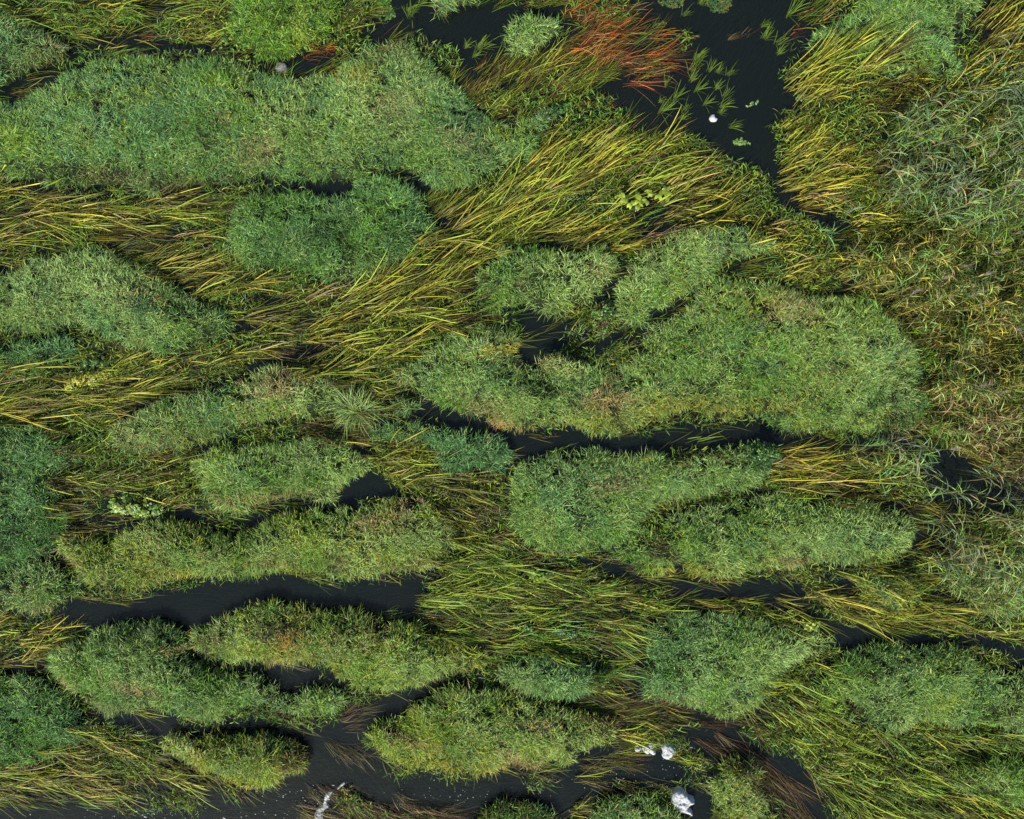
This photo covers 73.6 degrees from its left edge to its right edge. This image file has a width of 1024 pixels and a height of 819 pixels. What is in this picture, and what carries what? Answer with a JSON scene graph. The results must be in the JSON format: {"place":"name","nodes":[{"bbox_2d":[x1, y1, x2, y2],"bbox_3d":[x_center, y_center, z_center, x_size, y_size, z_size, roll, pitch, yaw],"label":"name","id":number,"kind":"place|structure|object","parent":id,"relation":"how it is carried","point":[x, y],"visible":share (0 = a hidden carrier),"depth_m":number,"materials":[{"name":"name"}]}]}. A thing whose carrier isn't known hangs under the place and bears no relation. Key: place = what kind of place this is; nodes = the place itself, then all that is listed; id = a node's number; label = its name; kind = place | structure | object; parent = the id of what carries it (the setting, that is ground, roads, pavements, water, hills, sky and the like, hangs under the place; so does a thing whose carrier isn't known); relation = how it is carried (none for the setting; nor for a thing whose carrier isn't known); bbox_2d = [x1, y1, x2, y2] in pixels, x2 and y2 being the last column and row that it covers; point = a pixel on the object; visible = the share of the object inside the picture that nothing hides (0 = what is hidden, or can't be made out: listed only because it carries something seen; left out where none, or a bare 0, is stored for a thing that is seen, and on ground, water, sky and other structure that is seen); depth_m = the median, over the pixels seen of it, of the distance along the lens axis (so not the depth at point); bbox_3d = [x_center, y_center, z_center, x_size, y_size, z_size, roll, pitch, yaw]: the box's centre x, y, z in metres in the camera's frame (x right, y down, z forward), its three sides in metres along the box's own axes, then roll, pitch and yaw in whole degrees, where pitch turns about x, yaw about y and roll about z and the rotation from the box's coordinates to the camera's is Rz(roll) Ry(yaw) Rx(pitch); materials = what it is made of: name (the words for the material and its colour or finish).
{"place":"outdoors","nodes":[
{"label":"outdoors","id":0,"kind":"place"},
{"bbox_2d":[0,0,1023,818],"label":"riverbed","id":1,"kind":"structure","parent":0,"point":[534,450],"depth_m":17.20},
{"label":"water","id":2,"kind":"structure","parent":0,"visible":0},
{"bbox_2d":[0,0,72,95],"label":"grass island","id":3,"kind":"structure","parent":2,"relation":"on","point":[27,51],"depth_m":16.43,"materials":[{"name":"green plant"}]},
{"bbox_2d":[0,558,82,616],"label":"grass island","id":4,"kind":"structure","parent":2,"relation":"on","point":[35,586],"depth_m":16.42,"materials":[{"name":"green plant"}]},
{"bbox_2d":[0,331,82,378],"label":"grass island","id":5,"kind":"structure","parent":2,"relation":"on","point":[48,350],"depth_m":16.48,"materials":[{"name":"green plant"}]},
{"bbox_2d":[0,420,83,572],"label":"grass island","id":6,"kind":"structure","parent":2,"relation":"on","point":[28,459],"depth_m":16.37,"materials":[{"name":"green plant"}]},
{"bbox_2d":[0,610,85,670],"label":"sedge bed","id":7,"kind":"object","parent":2,"relation":"on","point":[38,647],"visible":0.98,"depth_m":16.58,"materials":[{"name":"green plant"}]},
{"bbox_2d":[0,665,88,778],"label":"grass island","id":8,"kind":"structure","parent":2,"relation":"on","point":[37,713],"depth_m":16.38,"materials":[{"name":"green plant"}]},
{"bbox_2d":[78,356,115,369],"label":"leafy plant","id":9,"kind":"object","parent":2,"relation":"on","point":[84,364],"visible":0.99,"depth_m":16.57,"materials":[{"name":"green plant"}]},
{"bbox_2d":[0,725,227,818],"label":"sedge bed","id":10,"kind":"object","parent":2,"relation":"on","point":[57,774],"visible":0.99,"depth_m":16.52,"materials":[{"name":"green plant"}]},
{"bbox_2d":[0,0,235,49],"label":"sedge bed","id":11,"kind":"object","parent":2,"relation":"on","point":[128,3],"visible":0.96,"depth_m":16.55,"materials":[{"name":"green plant"}]},
{"bbox_2d":[0,242,236,358],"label":"grass island","id":12,"kind":"structure","parent":2,"relation":"on","point":[99,290],"depth_m":16.37,"materials":[{"name":"green plant"}]},
{"bbox_2d":[39,405,214,545],"bbox_3d":[-9.182,1.602,16.433,4.200,0.521,3.418,0,90,0],"label":"sedge bed","id":13,"kind":"object","parent":2,"relation":"on","point":[160,472],"visible":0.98,"depth_m":16.52,"materials":[{"name":"green plant"}]},
{"bbox_2d":[0,165,257,287],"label":"sedge bed","id":14,"kind":"object","parent":2,"relation":"on","point":[99,227],"visible":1,"depth_m":16.54,"materials":[{"name":"green plant"}]},
{"bbox_2d":[112,4,147,27],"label":"grass tuft","id":15,"kind":"object","parent":2,"relation":"on","point":[131,22],"visible":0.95,"depth_m":16.52,"materials":[{"name":"green plant"}]},
{"bbox_2d":[0,339,286,432],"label":"sedge bed","id":16,"kind":"object","parent":2,"relation":"on","point":[124,396],"visible":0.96,"depth_m":16.53,"materials":[{"name":"green plant"}]},
{"bbox_2d":[64,367,118,393],"bbox_3d":[-10.217,-0.760,16.468,1.401,0.464,0.548,-13,90,0],"label":"leafy plant","id":17,"kind":"object","parent":16,"relation":"on","point":[75,380],"visible":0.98,"depth_m":16.51,"materials":[{"name":"green plant"}]},
{"bbox_2d":[44,612,351,725],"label":"grass island","id":18,"kind":"structure","parent":2,"relation":"on","point":[130,662],"depth_m":16.36,"materials":[{"name":"green plant"}]},
{"bbox_2d":[106,360,352,456],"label":"grass island","id":19,"kind":"structure","parent":2,"relation":"on","point":[267,392],"depth_m":16.34,"materials":[{"name":"green plant"}]},
{"bbox_2d":[157,726,313,792],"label":"grass island","id":20,"kind":"structure","parent":2,"relation":"on","point":[260,756],"depth_m":16.37,"materials":[{"name":"green plant"}]},
{"bbox_2d":[52,494,463,596],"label":"grass island","id":21,"kind":"structure","parent":2,"relation":"on","point":[400,533],"depth_m":16.32,"materials":[{"name":"green plant"}]},
{"bbox_2d":[107,491,163,518],"bbox_3d":[-9.136,2.318,16.432,1.383,0.536,0.695,0,90,0],"label":"leafy plant","id":22,"kind":"object","parent":21,"relation":"on","point":[131,509],"visible":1,"depth_m":16.47,"materials":[{"name":"green plant"}]},
{"bbox_2d":[219,0,344,63],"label":"leafy island","id":23,"kind":"structure","parent":2,"relation":"on","point":[284,31],"depth_m":16.41,"materials":[{"name":"green plant"}]},
{"bbox_2d":[0,37,564,199],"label":"grass island","id":24,"kind":"structure","parent":2,"relation":"on","point":[143,126],"depth_m":16.30,"materials":[{"name":"green plant"}]},
{"bbox_2d":[551,101,571,117],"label":"leafy plant","id":25,"kind":"object","parent":24,"relation":"on","point":[563,110],"visible":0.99,"depth_m":16.52,"materials":[{"name":"green plant"}]},
{"bbox_2d":[189,432,375,519],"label":"grass island","id":26,"kind":"structure","parent":2,"relation":"on","point":[241,478],"depth_m":16.37,"materials":[{"name":"green plant"}]},
{"bbox_2d":[314,789,333,818],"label":"foam lump","id":27,"kind":"object","parent":2,"relation":"on","point":[323,805],"visible":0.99,"depth_m":16.65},
{"bbox_2d":[223,167,444,289],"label":"grass island","id":28,"kind":"structure","parent":2,"relation":"on","point":[352,236],"depth_m":16.39,"materials":[{"name":"green plant"}]},
{"bbox_2d":[186,594,492,694],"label":"grass island","id":29,"kind":"structure","parent":2,"relation":"on","point":[364,646],"depth_m":16.31,"materials":[{"name":"green plant"}]},
{"bbox_2d":[186,225,496,383],"bbox_3d":[-3.980,-2.538,16.317,7.789,0.754,3.892,0,90,0],"label":"sedge bed","id":30,"kind":"object","parent":2,"relation":"on","point":[334,365],"visible":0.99,"depth_m":16.51,"materials":[{"name":"green plant"}]},
{"bbox_2d":[323,738,381,770],"bbox_3d":[-3.780,8.435,16.579,1.788,0.230,0.818,18,90,0],"label":"water weed","id":31,"kind":"object","parent":2,"relation":"on","point":[346,755],"visible":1,"depth_m":16.64,"materials":[{"name":"brown plant"}]},
{"bbox_2d":[296,353,423,447],"bbox_3d":[-3.535,0.034,16.371,2.738,0.647,2.756,27,90,0],"label":"sedge bed","id":32,"kind":"object","parent":2,"relation":"on","point":[335,386],"visible":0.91,"depth_m":16.51,"materials":[{"name":"green plant"}]},
{"bbox_2d":[325,380,396,443],"bbox_3d":[-3.789,-0.052,16.427,1.610,0.754,1.962,-45,90,0],"label":"grass tuft","id":33,"kind":"object","parent":2,"relation":"on","point":[348,410],"visible":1,"depth_m":16.36,"materials":[{"name":"green plant"}]},
{"bbox_2d":[337,698,385,733],"bbox_3d":[-3.719,7.408,16.528,1.131,0.332,1.137,27,90,0],"label":"water weed","id":34,"kind":"object","parent":2,"relation":"on","point":[346,712],"visible":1,"depth_m":16.65,"materials":[{"name":"brown plant"}]},
{"bbox_2d":[369,0,396,21],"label":"floating cress","id":35,"kind":"object","parent":2,"relation":"on","point":[391,12],"visible":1,"depth_m":16.68,"materials":[{"name":"green plant"}]},
{"bbox_2d":[294,782,479,818],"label":"water weed","id":36,"kind":"object","parent":2,"relation":"on","point":[415,809],"visible":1,"depth_m":16.62,"materials":[{"name":"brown plant"}]},
{"bbox_2d":[384,397,421,417],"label":"grass island","id":37,"kind":"structure","parent":2,"relation":"on","point":[414,407],"depth_m":16.43,"materials":[{"name":"green plant"}]},
{"bbox_2d":[361,409,467,513],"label":"sedge bed","id":38,"kind":"object","parent":2,"relation":"on","point":[394,452],"visible":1,"depth_m":16.51,"materials":[{"name":"green plant"}]},
{"bbox_2d":[367,417,517,479],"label":"grass island","id":39,"kind":"structure","parent":2,"relation":"on","point":[482,449],"depth_m":16.46,"materials":[{"name":"green plant"}]},
{"bbox_2d":[430,0,488,20],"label":"grass island","id":40,"kind":"structure","parent":2,"relation":"on","point":[445,8],"depth_m":16.60,"materials":[{"name":"green plant"}]},
{"bbox_2d":[430,274,514,341],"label":"sedge bed","id":41,"kind":"object","parent":2,"relation":"on","point":[462,327],"visible":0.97,"depth_m":16.48,"materials":[{"name":"green plant"}]},
{"bbox_2d":[435,458,529,563],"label":"sedge bed","id":42,"kind":"object","parent":2,"relation":"on","point":[460,521],"visible":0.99,"depth_m":16.54,"materials":[{"name":"green plant"}]},
{"bbox_2d":[361,682,620,782],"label":"grass island","id":43,"kind":"structure","parent":2,"relation":"on","point":[476,730],"depth_m":16.32,"materials":[{"name":"green plant"}]},
{"bbox_2d":[0,0,1023,818],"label":"sedge","id":44,"kind":"object","parent":2,"relation":"on","point":[582,704],"visible":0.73,"depth_m":16.64,"materials":[{"name":"green plant"}]},
{"bbox_2d":[0,0,1023,818],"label":"grass","id":45,"kind":"structure","parent":2,"relation":"on","point":[610,354],"depth_m":16.57,"materials":[{"name":"green plant"}]},
{"bbox_2d":[0,0,1023,818],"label":"drowned weed","id":46,"kind":"object","parent":2,"relation":"in","point":[452,426],"visible":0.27,"depth_m":16.80,"materials":[{"name":"plant"}]},
{"bbox_2d":[472,797,557,818],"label":"grass island","id":47,"kind":"structure","parent":2,"relation":"on","point":[512,808],"depth_m":16.52,"materials":[{"name":"green plant"}]},
{"bbox_2d":[499,8,564,60],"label":"grass island","id":48,"kind":"structure","parent":2,"relation":"on","point":[520,38],"depth_m":16.43,"materials":[{"name":"green plant"}]},
{"bbox_2d":[465,31,625,110],"bbox_3d":[0.849,-8.207,16.402,3.985,0.583,2.094,0,90,0],"label":"sedge bed","id":49,"kind":"object","parent":2,"relation":"on","point":[545,64],"visible":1,"depth_m":16.56,"materials":[{"name":"green plant"}]},
{"bbox_2d":[471,241,620,322],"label":"grass island","id":50,"kind":"structure","parent":2,"relation":"on","point":[546,282],"depth_m":16.36,"materials":[{"name":"green plant"}]},
{"bbox_2d":[494,648,607,701],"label":"grass island","id":51,"kind":"structure","parent":2,"relation":"on","point":[544,676],"depth_m":16.37,"materials":[{"name":"green plant"}]},
{"bbox_2d":[410,532,705,706],"bbox_3d":[1.144,4.879,16.413,6.991,0.563,3.816,16,90,0],"label":"sedge bed","id":52,"kind":"object","parent":2,"relation":"on","point":[444,601],"visible":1,"depth_m":16.53,"materials":[{"name":"green plant"}]},
{"bbox_2d":[526,565,556,587],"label":"leafy plant","id":53,"kind":"object","parent":52,"relation":"on","point":[542,577],"visible":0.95,"depth_m":16.54,"materials":[{"name":"green plant"}]},
{"bbox_2d":[514,619,595,640],"bbox_3d":[1.030,5.323,16.546,1.994,0.308,0.556,13,90,0],"label":"leafy plant","id":54,"kind":"object","parent":52,"relation":"on","point":[561,632],"visible":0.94,"depth_m":16.54,"materials":[{"name":"green plant"}]},
{"bbox_2d":[534,351,588,380],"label":"grass island","id":55,"kind":"structure","parent":2,"relation":"on","point":[563,365],"depth_m":16.28,"materials":[{"name":"green plant"}]},
{"bbox_2d":[568,792,596,818],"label":"sedge bed","id":56,"kind":"object","parent":2,"relation":"on","point":[578,806],"visible":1,"depth_m":16.60,"materials":[{"name":"green plant"}]},
{"bbox_2d":[404,97,773,267],"bbox_3d":[1.927,-5.528,16.373,9.172,0.641,4.181,0,90,0],"label":"sedge bed","id":57,"kind":"object","parent":2,"relation":"on","point":[561,184],"visible":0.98,"depth_m":16.50,"materials":[{"name":"green plant"}]},
{"bbox_2d":[610,185,672,211],"bbox_3d":[3.136,-5.109,16.467,1.500,0.496,0.529,-13,90,0],"label":"leafy plant","id":58,"kind":"object","parent":57,"relation":"on","point":[664,191],"visible":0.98,"depth_m":16.49,"materials":[{"name":"green plant"}]},
{"bbox_2d":[589,297,619,338],"bbox_3d":[2.208,-2.236,16.479,0.676,0.442,0.994,34,90,0],"label":"leafy plant","id":59,"kind":"object","parent":2,"relation":"on","point":[612,309],"visible":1,"depth_m":16.50,"materials":[{"name":"green plant"}]},
{"bbox_2d":[576,738,676,804],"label":"sedge bed","id":60,"kind":"object","parent":2,"relation":"on","point":[616,761],"visible":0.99,"depth_m":16.63,"materials":[{"name":"green plant"}]},
{"bbox_2d":[569,0,686,79],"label":"water weed","id":61,"kind":"object","parent":2,"relation":"on","point":[636,59],"visible":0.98,"depth_m":16.62,"materials":[{"name":"red plant"}]},
{"bbox_2d":[561,0,701,105],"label":"water weed","id":62,"kind":"object","parent":2,"relation":"on","point":[615,33],"visible":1,"depth_m":16.57,"materials":[{"name":"red plant"}]},
{"bbox_2d":[586,787,684,818],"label":"grass island","id":63,"kind":"structure","parent":2,"relation":"on","point":[629,807],"depth_m":16.46,"materials":[{"name":"green plant"}]},
{"bbox_2d":[501,439,782,558],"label":"grass island","id":64,"kind":"structure","parent":2,"relation":"on","point":[565,503],"depth_m":16.35,"materials":[{"name":"green plant"}]},
{"bbox_2d":[746,438,782,463],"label":"leafy plant","id":65,"kind":"object","parent":64,"relation":"on","point":[771,454],"visible":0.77,"depth_m":16.28,"materials":[{"name":"green plant"}]},
{"bbox_2d":[616,719,701,750],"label":"sedge bed","id":66,"kind":"object","parent":2,"relation":"on","point":[634,735],"visible":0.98,"depth_m":16.57,"materials":[{"name":"green plant"}]},
{"bbox_2d":[386,273,936,438],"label":"grass island","id":67,"kind":"structure","parent":2,"relation":"on","point":[778,358],"depth_m":16.30,"materials":[{"name":"green plant"}]},
{"bbox_2d":[593,434,734,479],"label":"sedge bed","id":68,"kind":"object","parent":2,"relation":"on","point":[676,458],"visible":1,"depth_m":16.39,"materials":[{"name":"green plant"}]},
{"bbox_2d":[661,741,675,758],"bbox_3d":[3.828,8.305,16.628,0.378,0.204,0.434,0,90,0],"label":"foam lump","id":69,"kind":"object","parent":2,"relation":"on","point":[668,754],"visible":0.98,"depth_m":16.57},
{"bbox_2d":[657,0,684,8],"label":"floating cress","id":70,"kind":"object","parent":2,"relation":"on","point":[667,3],"visible":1,"depth_m":16.69,"materials":[{"name":"green plant"}]},
{"bbox_2d":[670,785,694,815],"bbox_3d":[4.159,9.527,16.608,0.588,0.244,0.686,0,90,0],"label":"foam lump","id":71,"kind":"object","parent":2,"relation":"on","point":[683,800],"visible":0.99,"depth_m":16.53,"materials":[{"name":"liquid"}]},
{"bbox_2d":[668,747,717,771],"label":"sedge bed","id":72,"kind":"object","parent":2,"relation":"on","point":[697,755],"visible":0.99,"depth_m":16.62,"materials":[{"name":"green plant"}]},
{"bbox_2d":[608,219,784,331],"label":"grass island","id":73,"kind":"structure","parent":2,"relation":"on","point":[665,276],"depth_m":16.39,"materials":[{"name":"green plant"}]},
{"bbox_2d":[582,688,824,818],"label":"sedge bed","id":74,"kind":"object","parent":2,"relation":"on","point":[779,787],"visible":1,"depth_m":16.62,"materials":[{"name":"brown plant"}]},
{"bbox_2d":[704,0,731,13],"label":"floating cress","id":75,"kind":"object","parent":2,"relation":"on","point":[726,4],"visible":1,"depth_m":16.68,"materials":[{"name":"green plant"}]},
{"bbox_2d":[638,606,835,722],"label":"grass island","id":76,"kind":"structure","parent":2,"relation":"on","point":[725,664],"depth_m":16.34,"materials":[{"name":"green plant"}]},
{"bbox_2d":[707,750,777,818],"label":"grass island","id":77,"kind":"structure","parent":2,"relation":"on","point":[729,800],"depth_m":16.38,"materials":[{"name":"green plant"}]},
{"bbox_2d":[602,489,919,583],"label":"grass island","id":78,"kind":"structure","parent":2,"relation":"on","point":[768,530],"depth_m":16.34,"materials":[{"name":"green plant"}]},
{"bbox_2d":[695,593,843,645],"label":"sedge bed","id":79,"kind":"object","parent":2,"relation":"on","point":[722,611],"visible":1,"depth_m":16.53,"materials":[{"name":"green plant"}]},
{"bbox_2d":[739,200,868,281],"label":"sedge bed","id":80,"kind":"object","parent":2,"relation":"on","point":[771,226],"visible":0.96,"depth_m":16.54,"materials":[{"name":"green plant"}]},
{"bbox_2d":[802,615,820,632],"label":"leafy plant","id":81,"kind":"object","parent":2,"relation":"on","point":[810,626],"visible":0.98,"depth_m":16.51,"materials":[{"name":"green plant"}]},
{"bbox_2d":[800,667,857,728],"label":"grass island","id":82,"kind":"structure","parent":2,"relation":"on","point":[830,684],"depth_m":16.49,"materials":[{"name":"green plant"}]},
{"bbox_2d":[775,104,896,217],"bbox_3d":[7.655,-5.952,16.507,3.055,0.375,2.568,39,90,0],"label":"sedge bed","id":83,"kind":"object","parent":2,"relation":"on","point":[815,194],"visible":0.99,"depth_m":16.53,"materials":[{"name":"yellow plant"}]},
{"bbox_2d":[767,435,904,518],"bbox_3d":[7.858,1.591,16.407,3.484,0.573,2.041,0,90,0],"label":"sedge bed","id":84,"kind":"object","parent":2,"relation":"on","point":[802,462],"visible":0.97,"depth_m":16.52,"materials":[{"name":"green plant"}]},
{"bbox_2d":[817,196,862,247],"bbox_3d":[7.839,-4.515,16.390,0.888,0.823,1.424,39,90,0],"label":"reed stand","id":85,"kind":"object","parent":2,"relation":"in","point":[827,235],"visible":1,"depth_m":16.33,"materials":[{"name":"green plant"}]},
{"bbox_2d":[782,0,937,108],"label":"sedge bed","id":86,"kind":"object","parent":2,"relation":"on","point":[816,58],"visible":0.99,"depth_m":16.46,"materials":[{"name":"green plant"}]},
{"bbox_2d":[849,188,914,240],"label":"sedge bed","id":87,"kind":"object","parent":2,"relation":"on","point":[863,218],"visible":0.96,"depth_m":16.55,"materials":[{"name":"green plant"}]},
{"bbox_2d":[850,565,922,617],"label":"grass island","id":88,"kind":"structure","parent":2,"relation":"on","point":[877,595],"depth_m":16.40,"materials":[{"name":"green plant"}]},
{"bbox_2d":[758,647,1023,818],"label":"sedge bed","id":89,"kind":"object","parent":2,"relation":"on","point":[959,798],"visible":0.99,"depth_m":16.53,"materials":[{"name":"green plant"}]},
{"bbox_2d":[802,0,989,83],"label":"grass island","id":90,"kind":"structure","parent":2,"relation":"on","point":[944,18],"depth_m":16.37,"materials":[{"name":"green plant"}]},
{"bbox_2d":[802,528,1023,649],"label":"sedge bed","id":91,"kind":"object","parent":2,"relation":"on","point":[838,598],"visible":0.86,"depth_m":16.50,"materials":[{"name":"green plant"}]},
{"bbox_2d":[828,214,1023,469],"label":"sedge bed","id":92,"kind":"object","parent":2,"relation":"on","point":[894,313],"visible":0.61,"depth_m":16.59,"materials":[{"name":"green plant"}]},
{"bbox_2d":[832,636,1023,747],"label":"grass island","id":93,"kind":"structure","parent":2,"relation":"on","point":[903,687],"depth_m":16.38,"materials":[{"name":"green plant"}]},
{"bbox_2d":[835,222,1023,415],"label":"reed stand","id":94,"kind":"object","parent":2,"relation":"in","point":[945,257],"visible":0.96,"depth_m":16.08,"materials":[{"name":"green plant"}]},
{"bbox_2d":[837,426,1023,600],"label":"reed stand","id":95,"kind":"object","parent":2,"relation":"on","point":[965,555],"visible":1,"depth_m":15.78,"materials":[{"name":"green plant"}]},
{"bbox_2d":[850,51,1023,267],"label":"sedge bed","id":96,"kind":"object","parent":2,"relation":"on","point":[914,79],"visible":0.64,"depth_m":16.59,"materials":[{"name":"green plant"}]},
{"bbox_2d":[919,126,943,142],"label":"leafy plant","id":97,"kind":"object","parent":96,"relation":"on","point":[930,131],"visible":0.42,"depth_m":16.36,"materials":[{"name":"green plant"}]},
{"bbox_2d":[860,23,1023,249],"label":"reed stand","id":98,"kind":"object","parent":2,"relation":"on","point":[917,112],"visible":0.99,"depth_m":15.75,"materials":[{"name":"green plant"}]},
{"bbox_2d":[888,370,1023,487],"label":"reed stand","id":99,"kind":"object","parent":2,"relation":"on","point":[964,426],"visible":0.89,"depth_m":16.28,"materials":[{"name":"green plant"}]},
{"bbox_2d":[921,510,1023,634],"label":"reed stand","id":100,"kind":"object","parent":2,"relation":"in","point":[982,588],"visible":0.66,"depth_m":16.24,"materials":[{"name":"green plant"}]},
{"bbox_2d":[933,558,1023,620],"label":"grass island","id":101,"kind":"structure","parent":2,"relation":"on","point":[1006,595],"depth_m":16.35,"materials":[{"name":"green plant"}]},
{"bbox_2d":[938,751,1023,809],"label":"grass island","id":102,"kind":"structure","parent":2,"relation":"on","point":[1009,776],"depth_m":16.41,"materials":[{"name":"green plant"}]},
{"bbox_2d":[946,410,1023,494],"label":"sedge bed","id":103,"kind":"object","parent":2,"relation":"on","point":[988,457],"visible":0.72,"depth_m":16.53,"materials":[{"name":"green plant"}]},
{"bbox_2d":[959,0,1023,97],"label":"sedge bed","id":104,"kind":"object","parent":2,"relation":"on","point":[1011,25],"visible":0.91,"depth_m":16.53,"materials":[{"name":"green plant"}]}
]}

